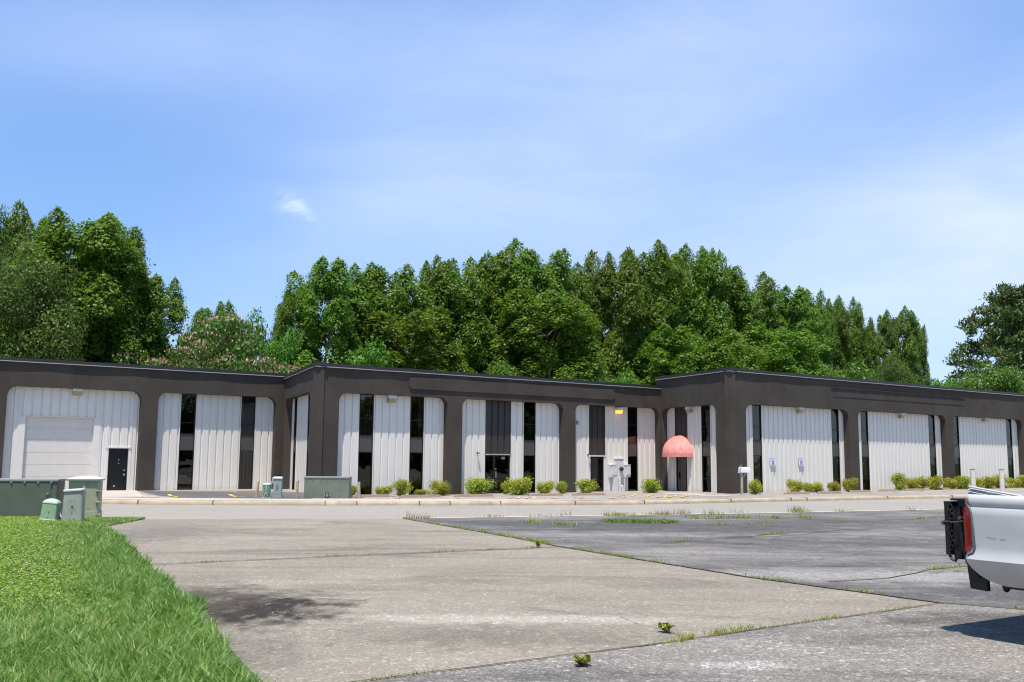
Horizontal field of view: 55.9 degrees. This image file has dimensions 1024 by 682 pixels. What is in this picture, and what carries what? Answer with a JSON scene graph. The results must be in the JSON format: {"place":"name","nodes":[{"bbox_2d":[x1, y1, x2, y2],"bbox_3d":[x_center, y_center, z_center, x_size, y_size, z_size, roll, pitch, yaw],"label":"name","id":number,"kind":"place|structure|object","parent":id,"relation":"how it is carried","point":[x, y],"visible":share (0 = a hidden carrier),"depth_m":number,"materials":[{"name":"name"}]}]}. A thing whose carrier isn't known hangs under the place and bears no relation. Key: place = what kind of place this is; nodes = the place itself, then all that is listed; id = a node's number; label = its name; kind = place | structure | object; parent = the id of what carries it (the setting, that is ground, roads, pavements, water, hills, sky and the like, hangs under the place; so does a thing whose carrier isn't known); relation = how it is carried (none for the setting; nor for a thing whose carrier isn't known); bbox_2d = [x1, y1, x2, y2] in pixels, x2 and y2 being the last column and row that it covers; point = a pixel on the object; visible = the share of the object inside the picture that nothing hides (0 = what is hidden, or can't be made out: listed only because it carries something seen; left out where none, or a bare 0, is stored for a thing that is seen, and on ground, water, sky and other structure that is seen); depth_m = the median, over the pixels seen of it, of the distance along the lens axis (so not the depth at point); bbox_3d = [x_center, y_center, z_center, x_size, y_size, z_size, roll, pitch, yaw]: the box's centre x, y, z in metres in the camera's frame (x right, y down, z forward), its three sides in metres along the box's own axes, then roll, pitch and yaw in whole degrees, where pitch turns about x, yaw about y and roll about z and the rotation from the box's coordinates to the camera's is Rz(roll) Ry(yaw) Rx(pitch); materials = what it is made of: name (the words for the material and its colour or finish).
{"place":"outdoors","nodes":[
{"label":"outdoors","id":0,"kind":"place"},
{"bbox_2d":[0,515,278,681],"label":"lawn","id":1,"kind":"structure","parent":0,"point":[208,619],"depth_m":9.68,"materials":[{"name":"plant"}]},
{"bbox_2d":[0,478,65,516],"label":"transformer box","id":2,"kind":"object","parent":1,"relation":"on","point":[23,497],"visible":0.91,"depth_m":25.73,"materials":[{"name":"metal"}]},
{"bbox_2d":[38,498,61,520],"bbox_3d":[-11.518,4.263,24.086,0.420,0.650,0.360,6,-7,-5],"label":"cable pedestal","id":3,"kind":"object","parent":1,"relation":"on","point":[51,508],"visible":0.86,"depth_m":23.95,"materials":[{"name":"green plastic"}]},
{"bbox_2d":[0,515,128,622],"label":"clover","id":4,"kind":"object","parent":1,"relation":"on","point":[14,526],"depth_m":14.36,"materials":[{"name":"green plant"}]},
{"bbox_2d":[61,488,85,520],"bbox_3d":[-11.033,4.163,24.283,0.500,0.906,0.366,2,-7,-12],"label":"splice pedestal","id":5,"kind":"object","parent":1,"relation":"on","point":[73,504],"visible":0.95,"depth_m":24.14,"materials":[{"name":"grey plastic"}]},
{"bbox_2d":[67,476,104,516],"bbox_3d":[-11.631,4.305,26.295,0.910,1.245,0.780,2,-7,-16],"label":"equipment cabinet","id":6,"kind":"object","parent":1,"relation":"on","point":[93,485],"visible":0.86,"depth_m":26.04,"materials":[{"name":"metal"}]},
{"bbox_2d":[142,491,362,497],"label":"sealed parking lot","id":7,"kind":"structure","parent":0,"point":[201,494],"depth_m":47.34,"materials":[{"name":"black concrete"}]},
{"bbox_2d":[273,477,282,496],"bbox_3d":[-10.977,6.865,45.227,0.420,0.980,0.420,1,-7,-6],"label":"fibre cabinet","id":8,"kind":"object","parent":7,"relation":"on","point":[277,486],"visible":1,"depth_m":45.06,"materials":[{"name":"metal"}]},
{"bbox_2d":[102,497,566,500],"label":"sidewalk","id":9,"kind":"structure","parent":0,"point":[133,498],"depth_m":37.79,"materials":[{"name":"concrete"}]},
{"bbox_2d":[0,0,1023,382],"label":"sky","id":10,"kind":"structure","parent":0,"point":[870,151],"materials":[{"name":"blue"}]},
{"bbox_2d":[107,519,940,681],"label":"parking lot","id":11,"kind":"structure","parent":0,"point":[307,616],"depth_m":11.56,"materials":[{"name":"concrete"}]},
{"bbox_2d":[404,518,1023,609],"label":"pavement joint","id":12,"kind":"object","parent":11,"relation":"on","point":[764,578],"visible":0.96,"depth_m":13.06,"materials":[{"name":"asphalt"}]},
{"bbox_2d":[101,498,954,518],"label":"street","id":13,"kind":"structure","parent":0,"point":[251,512],"depth_m":33.79,"materials":[{"name":"concrete"}]},
{"bbox_2d":[113,481,1023,500],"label":"sidewalk","id":14,"kind":"structure","parent":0,"point":[640,495],"depth_m":51.61,"materials":[{"name":"concrete"}]},
{"bbox_2d":[102,490,158,496],"bbox_3d":[-19.163,7.138,45.386,3.608,0.209,16.006,4,-8,-25],"label":"concrete apron","id":15,"kind":"object","parent":14,"relation":"on","point":[123,493],"visible":0.47,"depth_m":46.19,"materials":[{"name":"concrete"}]},
{"bbox_2d":[112,350,167,365],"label":"mimosa tree","id":16,"kind":"object","parent":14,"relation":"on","point":[154,361],"visible":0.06,"depth_m":65.67,"materials":[{"name":"green plant"}]},
{"bbox_2d":[247,356,297,451],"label":"mimosa tree","id":17,"kind":"object","parent":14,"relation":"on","point":[263,367],"visible":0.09,"depth_m":69.43,"materials":[{"name":"green plant"}]},
{"bbox_2d":[304,476,351,497],"bbox_3d":[-7.596,6.065,39.814,1.850,0.925,0.980,1,-7,-3],"label":"pad transformer","id":18,"kind":"object","parent":14,"relation":"on","point":[327,486],"visible":0.84,"depth_m":39.40,"materials":[{"name":"green metal"}]},
{"bbox_2d":[392,478,413,495],"bbox_3d":[-5.625,7.550,49.726,1.145,1.021,1.020,1,-7,-4],"label":"bush","id":19,"kind":"object","parent":14,"relation":"on","point":[402,487],"visible":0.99,"depth_m":49.61,"materials":[{"name":"green plant"}]},
{"bbox_2d":[427,478,451,494],"bbox_3d":[-3.846,7.695,50.768,1.375,0.990,1.281,1,-7,-6],"label":"bush","id":20,"kind":"object","parent":14,"relation":"on","point":[439,488],"visible":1,"depth_m":50.56,"materials":[{"name":"green plant"}]},
{"bbox_2d":[464,476,495,493],"bbox_3d":[-1.859,7.829,51.997,1.834,1.086,2.058,4,-8,-25],"label":"bush","id":21,"kind":"object","parent":14,"relation":"on","point":[478,485],"visible":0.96,"depth_m":51.61,"materials":[{"name":"green plant"}]},
{"bbox_2d":[504,474,533,494],"bbox_3d":[0.398,7.827,52.294,1.776,1.200,1.655,4,-8,-29],"label":"bush","id":22,"kind":"object","parent":14,"relation":"on","point":[517,487],"visible":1,"depth_m":52.00,"materials":[{"name":"green plant"}]},
{"bbox_2d":[573,479,599,492],"bbox_3d":[4.246,8.257,54.809,1.541,0.987,1.373,-5,-8,36],"label":"bush","id":23,"kind":"object","parent":14,"relation":"on","point":[586,485],"visible":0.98,"depth_m":54.63,"materials":[{"name":"green plant"}]},
{"bbox_2d":[640,477,662,492],"bbox_3d":[8.277,8.570,57.172,1.311,0.988,1.472,-2,-7,18],"label":"bush","id":24,"kind":"object","parent":14,"relation":"on","point":[651,485],"visible":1,"depth_m":56.91,"materials":[{"name":"green plant"}]},
{"bbox_2d":[890,471,907,489],"bbox_3d":[25.242,9.162,62.898,1.050,1.359,1.178,5,-8,-33],"label":"bush","id":25,"kind":"object","parent":14,"relation":"on","point":[898,480],"visible":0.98,"depth_m":62.78,"materials":[{"name":"green plant"}]},
{"bbox_2d":[362,603,1023,681],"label":"front parking lot","id":26,"kind":"structure","parent":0,"point":[945,642],"depth_m":8.09,"materials":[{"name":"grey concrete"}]},
{"bbox_2d":[350,602,945,681],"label":"pavement joint","id":27,"kind":"object","parent":26,"relation":"on","point":[623,647],"visible":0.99,"depth_m":8.25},
{"bbox_2d":[941,494,1023,591],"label":"pickup truck","id":28,"kind":"object","parent":26,"relation":"on","point":[984,536],"visible":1,"depth_m":8.92,"materials":[{"name":"silver metal"}]},
{"bbox_2d":[968,486,1022,495],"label":"pipe bundle","id":29,"kind":"object","parent":28,"relation":"on","point":[977,490],"visible":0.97,"depth_m":9.39,"materials":[{"name":"metal"}]},
{"bbox_2d":[413,509,1023,609],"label":"dark parking lot","id":30,"kind":"structure","parent":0,"point":[871,546],"depth_m":18.67,"materials":[{"name":"grey asphalt"}]},
{"bbox_2d":[179,509,1022,681],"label":"crack weeds","id":31,"kind":"object","parent":30,"relation":"on","point":[683,638],"visible":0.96,"depth_m":16.79,"materials":[{"name":"green plant"}]},
{"bbox_2d":[598,517,682,523],"bbox_3d":[3.536,4.872,26.243,2.374,0.129,1.338,0,-7,0],"label":"grass patch","id":32,"kind":"object","parent":30,"relation":"on","point":[637,520],"visible":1,"depth_m":25.98,"materials":[{"name":"plant"}]},
{"bbox_2d":[406,505,921,518],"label":"dry weeds","id":33,"kind":"object","parent":30,"relation":"on","point":[794,509],"visible":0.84,"depth_m":31.14,"materials":[{"name":"plant"}]},
{"bbox_2d":[436,509,930,517],"bbox_3d":[8.638,5.880,33.077,25.925,0.142,0.855,4,-8,-28],"label":"gutter line","id":34,"kind":"object","parent":30,"relation":"on","point":[669,514],"visible":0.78,"depth_m":30.81,"materials":[{"name":"concrete"}]},
{"label":"ground","id":35,"kind":"structure","parent":0,"visible":0},
{"bbox_2d":[0,204,29,348],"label":"broadleaf tree","id":36,"kind":"object","parent":35,"relation":"on","point":[6,237],"visible":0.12,"depth_m":69.30,"materials":[{"name":"green plant"}]},
{"bbox_2d":[0,199,67,315],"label":"broadleaf tree","id":37,"kind":"object","parent":35,"relation":"on","point":[32,231],"visible":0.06,"depth_m":70.12,"materials":[{"name":"green plant"}]},
{"bbox_2d":[0,240,94,361],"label":"broadleaf tree","id":38,"kind":"object","parent":35,"relation":"on","point":[51,320],"visible":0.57,"depth_m":61.22,"materials":[{"name":"green plant"}]},
{"bbox_2d":[0,205,167,364],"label":"sweetgum tree","id":39,"kind":"object","parent":35,"relation":"on","point":[105,246],"visible":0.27,"depth_m":66.23,"materials":[{"name":"green plant"}]},
{"bbox_2d":[58,226,164,363],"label":"sweetgum tree","id":40,"kind":"object","parent":35,"relation":"on","point":[95,350],"visible":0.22,"depth_m":68.01,"materials":[{"name":"green plant"}]},
{"bbox_2d":[123,272,189,363],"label":"sweetgum tree","id":41,"kind":"object","parent":35,"relation":"on","point":[160,304],"visible":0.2,"depth_m":70.28,"materials":[{"name":"green plant"}]},
{"bbox_2d":[162,340,221,369],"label":"mimosa tree","id":42,"kind":"object","parent":35,"relation":"on","point":[187,360],"visible":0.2,"depth_m":65.76,"materials":[{"name":"green plant"}]},
{"bbox_2d":[186,299,245,369],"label":"young tree","id":43,"kind":"object","parent":35,"relation":"on","point":[206,314],"visible":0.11,"depth_m":76.72,"materials":[{"name":"green plant"}]},
{"bbox_2d":[165,310,281,371],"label":"mimosa tree","id":44,"kind":"object","parent":35,"relation":"on","point":[210,335],"visible":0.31,"depth_m":70.06,"materials":[{"name":"green plant"}]},
{"bbox_2d":[231,306,275,370],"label":"young tree","id":45,"kind":"object","parent":35,"relation":"on","point":[259,328],"visible":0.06,"depth_m":77.74,"materials":[{"name":"green plant"}]},
{"bbox_2d":[258,324,301,372],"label":"young tree","id":46,"kind":"object","parent":35,"relation":"on","point":[278,353],"visible":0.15,"depth_m":76.28,"materials":[{"name":"green plant"}]},
{"bbox_2d":[270,289,324,368],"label":"sweetgum tree","id":47,"kind":"object","parent":35,"relation":"on","point":[283,318],"visible":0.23,"depth_m":79.02,"materials":[{"name":"green plant"}]},
{"bbox_2d":[276,255,375,369],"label":"sweetgum tree","id":48,"kind":"object","parent":35,"relation":"on","point":[324,284],"visible":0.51,"depth_m":78.06,"materials":[{"name":"green plant"}]},
{"bbox_2d":[339,336,396,367],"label":"young tree","id":49,"kind":"object","parent":35,"relation":"on","point":[369,359],"visible":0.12,"depth_m":76.60,"materials":[{"name":"green plant"}]},
{"bbox_2d":[347,261,441,368],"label":"sweetgum tree","id":50,"kind":"object","parent":35,"relation":"on","point":[398,304],"visible":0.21,"depth_m":82.80,"materials":[{"name":"green plant"}]},
{"bbox_2d":[359,305,477,372],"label":"sweetgum tree","id":51,"kind":"object","parent":35,"relation":"on","point":[425,345],"visible":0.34,"depth_m":79.03,"materials":[{"name":"green plant"}]},
{"bbox_2d":[417,254,469,369],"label":"sweetgum tree","id":52,"kind":"object","parent":35,"relation":"on","point":[427,275],"visible":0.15,"depth_m":87.98,"materials":[{"name":"green plant"}]},
{"bbox_2d":[429,260,498,373],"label":"sweetgum tree","id":53,"kind":"object","parent":35,"relation":"on","point":[475,328],"visible":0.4,"depth_m":87.39,"materials":[{"name":"green plant"}]},
{"bbox_2d":[457,245,544,372],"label":"sweetgum tree","id":54,"kind":"object","parent":35,"relation":"on","point":[497,277],"visible":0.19,"depth_m":91.49,"materials":[{"name":"green plant"}]},
{"bbox_2d":[483,356,519,375],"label":"young tree","id":55,"kind":"object","parent":35,"relation":"on","point":[503,368],"visible":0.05,"depth_m":83.62,"materials":[{"name":"green plant"}]},
{"bbox_2d":[0,356,1023,494],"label":"commercial building","id":56,"kind":"structure","parent":35,"relation":"on","point":[117,426],"depth_m":55.40,"materials":[{"name":"paint"}]},
{"bbox_2d":[15,415,99,488],"bbox_3d":[-23.437,6.066,49.744,3.850,4.350,0.270,5,-8,-35],"label":"overhead door","id":57,"kind":"structure","parent":56,"relation":"in","point":[66,447],"depth_m":49.83,"materials":[{"name":"white metal"}]},
{"bbox_2d":[105,447,131,490],"bbox_3d":[-21.000,6.810,51.324,1.290,2.330,0.180,5,-8,-35],"label":"door","id":58,"kind":"structure","parent":56,"relation":"in","point":[118,458],"depth_m":51.35,"materials":[{"name":"black paint"}]},
{"bbox_2d":[177,394,196,489],"bbox_3d":[-18.205,5.631,53.754,0.880,5.380,0.570,5,-8,-35],"label":"window","id":59,"kind":"structure","parent":56,"relation":"in","point":[185,461],"depth_m":53.88,"materials":[{"name":"black glass"}]},
{"bbox_2d":[238,396,255,488],"bbox_3d":[-15.411,5.892,55.727,0.880,5.380,0.570,5,-8,-35],"label":"window","id":60,"kind":"structure","parent":56,"relation":"in","point":[246,456],"depth_m":55.88,"materials":[{"name":"black glass"}]},
{"bbox_2d":[292,398,297,489],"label":"window","id":61,"kind":"structure","parent":56,"relation":"in","point":[296,399],"depth_m":55.19,"materials":[{"name":"black glass"}]},
{"bbox_2d":[358,394,373,494],"bbox_3d":[-7.733,5.422,50.103,0.870,5.340,0.570,5,-8,-35],"label":"window","id":62,"kind":"structure","parent":56,"relation":"in","point":[366,410],"depth_m":50.17,"materials":[{"name":"black glass"}]},
{"bbox_2d":[409,397,423,494],"bbox_3d":[-5.281,5.651,51.834,0.890,5.340,0.570,5,-8,-35],"label":"window","id":63,"kind":"structure","parent":56,"relation":"in","point":[416,403],"depth_m":51.98,"materials":[{"name":"black glass"}]},
{"bbox_2d":[484,454,511,492],"bbox_3d":[-0.836,7.530,54.506,1.870,2.282,0.130,5,-8,-35],"label":"glass door","id":64,"kind":"structure","parent":56,"relation":"in","point":[501,462],"depth_m":54.70,"materials":[{"name":"black glass"}]},
{"bbox_2d":[523,402,535,492],"bbox_3d":[0.978,6.202,55.972,0.870,5.300,0.110,5,-8,-35],"label":"window","id":65,"kind":"structure","parent":56,"relation":"in","point":[529,407],"depth_m":56.03,"materials":[{"name":"black glass"}]},
{"bbox_2d":[589,455,605,491],"bbox_3d":[5.152,8.101,58.738,1.360,2.260,0.180,5,-8,-35],"label":"door","id":66,"kind":"structure","parent":56,"relation":"in","point":[596,462],"depth_m":58.82,"materials":[{"name":"black paint"}]},
{"bbox_2d":[608,458,630,491],"bbox_3d":[6.681,8.316,59.583,1.735,2.109,0.275,5,-8,-35],"label":"meter cabinet","id":67,"kind":"object","parent":56,"relation":"attached to","point":[618,470],"visible":0.94,"depth_m":59.49,"materials":[{"name":"metal"}]},
{"bbox_2d":[628,407,637,490],"bbox_3d":[7.540,6.815,60.604,0.840,5.300,0.110,5,-8,-35],"label":"window","id":68,"kind":"structure","parent":56,"relation":"in","point":[632,411],"depth_m":60.65,"materials":[{"name":"black glass"}]},
{"bbox_2d":[662,435,692,456],"bbox_3d":[10.023,6.530,59.923,1.138,1.340,2.518,4,-8,-24],"label":"dome awning","id":69,"kind":"object","parent":56,"relation":"attached to","point":[678,446],"visible":1,"depth_m":59.25,"materials":[{"name":"fabric"}]},
{"bbox_2d":[675,457,687,490],"bbox_3d":[10.604,8.441,59.899,0.160,2.610,1.370,4,-8,-24],"label":"door","id":70,"kind":"structure","parent":56,"relation":"in","point":[681,463],"depth_m":60.01,"materials":[{"name":"black paint"}]},
{"bbox_2d":[701,405,710,491],"bbox_3d":[11.681,6.486,57.784,0.110,5.260,0.900,4,-8,-24],"label":"window","id":71,"kind":"structure","parent":56,"relation":"in","point":[705,410],"depth_m":57.87,"materials":[{"name":"black glass"}]},
{"bbox_2d":[752,405,762,491],"bbox_3d":[14.431,6.369,56.892,0.810,5.200,0.110,5,-8,-35],"label":"window","id":72,"kind":"structure","parent":56,"relation":"in","point":[756,409],"depth_m":56.95,"materials":[{"name":"black glass"}]},
{"bbox_2d":[831,409,840,490],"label":"window","id":73,"kind":"structure","parent":56,"relation":"in","point":[834,413],"depth_m":61.23,"materials":[{"name":"glass"}]},
{"bbox_2d":[860,411,869,489],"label":"window","id":74,"kind":"structure","parent":56,"relation":"in","point":[863,414],"depth_m":62.98,"materials":[{"name":"glass"}]},
{"bbox_2d":[928,415,936,477],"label":"window","id":75,"kind":"structure","parent":56,"relation":"in","point":[931,421],"depth_m":67.53,"materials":[{"name":"glass"}]},
{"bbox_2d":[953,416,960,486],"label":"window","id":76,"kind":"structure","parent":56,"relation":"in","point":[955,421],"depth_m":69.30,"materials":[{"name":"black glass"}]},
{"bbox_2d":[1006,419,1013,485],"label":"window","id":77,"kind":"structure","parent":56,"relation":"in","point":[1008,422],"depth_m":73.52,"materials":[{"name":"black glass"}]},
{"bbox_2d":[491,237,575,377],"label":"sweetgum tree","id":78,"kind":"object","parent":35,"relation":"on","point":[535,276],"visible":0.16,"depth_m":93.00,"materials":[{"name":"green plant"}]},
{"bbox_2d":[102,495,965,505],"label":"kerb","id":79,"kind":"structure","parent":35,"relation":"on","point":[333,503],"depth_m":37.83,"materials":[{"name":"concrete"}]},
{"bbox_2d":[479,285,614,380],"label":"sweetgum tree","id":80,"kind":"object","parent":35,"relation":"on","point":[559,312],"visible":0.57,"depth_m":87.10,"materials":[{"name":"green plant"}]},
{"bbox_2d":[530,261,614,378],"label":"sweetgum tree","id":81,"kind":"object","parent":35,"relation":"on","point":[576,287],"visible":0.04,"depth_m":96.92,"materials":[{"name":"green plant"}]},
{"bbox_2d":[536,362,611,381],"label":"young tree","id":82,"kind":"object","parent":35,"relation":"on","point":[599,379],"visible":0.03,"depth_m":88.17,"materials":[{"name":"green plant"}]},
{"bbox_2d":[581,271,618,379],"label":"sweetgum tree","id":83,"kind":"object","parent":35,"relation":"on","point":[607,309],"visible":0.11,"depth_m":100.05,"materials":[{"name":"green plant"}]},
{"bbox_2d":[582,246,651,384],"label":"sweetgum tree","id":84,"kind":"object","parent":35,"relation":"on","point":[626,281],"visible":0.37,"depth_m":99.90,"materials":[{"name":"green plant"}]},
{"bbox_2d":[605,367,641,384],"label":"young tree","id":85,"kind":"object","parent":35,"relation":"on","point":[620,379],"visible":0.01,"depth_m":90.96,"materials":[{"name":"green plant"}]},
{"bbox_2d":[614,239,691,379],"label":"sweetgum tree","id":86,"kind":"object","parent":35,"relation":"on","point":[665,289],"visible":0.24,"depth_m":103.98,"materials":[{"name":"green plant"}]},
{"bbox_2d":[617,323,706,384],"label":"sweetgum tree","id":87,"kind":"object","parent":35,"relation":"on","point":[686,358],"visible":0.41,"depth_m":97.88,"materials":[{"name":"green plant"}]},
{"bbox_2d":[657,246,712,346],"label":"sweetgum tree","id":88,"kind":"object","parent":35,"relation":"on","point":[684,308],"visible":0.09,"depth_m":108.60,"materials":[{"name":"green plant"}]},
{"bbox_2d":[673,242,735,363],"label":"sweetgum tree","id":89,"kind":"object","parent":35,"relation":"on","point":[708,271],"visible":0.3,"depth_m":109.50,"materials":[{"name":"green plant"}]},
{"bbox_2d":[684,328,771,371],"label":"sweetgum tree","id":90,"kind":"object","parent":35,"relation":"on","point":[723,351],"visible":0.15,"depth_m":100.70,"materials":[{"name":"green plant"}]},
{"bbox_2d":[695,266,772,369],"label":"sweetgum tree","id":91,"kind":"object","parent":35,"relation":"on","point":[746,309],"visible":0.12,"depth_m":111.27,"materials":[{"name":"green plant"}]},
{"bbox_2d":[723,271,782,337],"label":"sweetgum tree","id":92,"kind":"object","parent":35,"relation":"on","point":[765,290],"visible":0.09,"depth_m":115.52,"materials":[{"name":"green plant"}]},
{"bbox_2d":[716,319,833,375],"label":"sweetgum tree","id":93,"kind":"object","parent":35,"relation":"on","point":[783,357],"visible":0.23,"depth_m":107.69,"materials":[{"name":"green plant"}]},
{"bbox_2d":[752,285,832,375],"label":"sweetgum tree","id":94,"kind":"object","parent":35,"relation":"on","point":[788,317],"visible":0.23,"depth_m":118.21,"materials":[{"name":"green plant"}]},
{"bbox_2d":[794,288,836,376],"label":"sweetgum tree","id":95,"kind":"object","parent":35,"relation":"on","point":[828,316],"visible":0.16,"depth_m":124.21,"materials":[{"name":"green plant"}]},
{"bbox_2d":[820,298,855,376],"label":"sweetgum tree","id":96,"kind":"object","parent":35,"relation":"on","point":[842,333],"visible":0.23,"depth_m":131.37,"materials":[{"name":"green plant"}]},
{"bbox_2d":[832,295,872,379],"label":"sweetgum tree","id":97,"kind":"object","parent":35,"relation":"on","point":[857,348],"visible":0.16,"depth_m":134.68,"materials":[{"name":"green plant"}]},
{"bbox_2d":[832,357,883,380],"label":"young tree","id":98,"kind":"object","parent":35,"relation":"on","point":[859,374],"visible":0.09,"depth_m":117.11,"materials":[{"name":"green plant"}]},
{"bbox_2d":[859,316,882,379],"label":"sweetgum tree","id":99,"kind":"object","parent":35,"relation":"on","point":[870,336],"visible":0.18,"depth_m":136.03,"materials":[{"name":"green plant"}]},
{"bbox_2d":[872,353,924,384],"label":"broadleaf tree","id":100,"kind":"object","parent":35,"relation":"on","point":[892,374],"visible":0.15,"depth_m":129.39,"materials":[{"name":"green plant"}]},
{"bbox_2d":[873,305,927,384],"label":"sweetgum tree","id":101,"kind":"object","parent":35,"relation":"on","point":[890,333],"visible":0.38,"depth_m":137.37,"materials":[{"name":"green plant"}]},
{"bbox_2d":[914,324,930,384],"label":"sweetgum tree","id":102,"kind":"object","parent":35,"relation":"on","point":[922,359],"visible":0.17,"depth_m":142.13,"materials":[{"name":"green plant"}]},
{"bbox_2d":[943,281,1023,387],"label":"deciduous tree","id":103,"kind":"object","parent":35,"relation":"on","point":[1001,336],"visible":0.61,"depth_m":173.84,"materials":[{"name":"green plant"}]},
{"bbox_2d":[960,358,1023,392],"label":"young tree","id":104,"kind":"object","parent":35,"relation":"on","point":[1002,381],"visible":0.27,"depth_m":132.04,"materials":[{"name":"green plant"}]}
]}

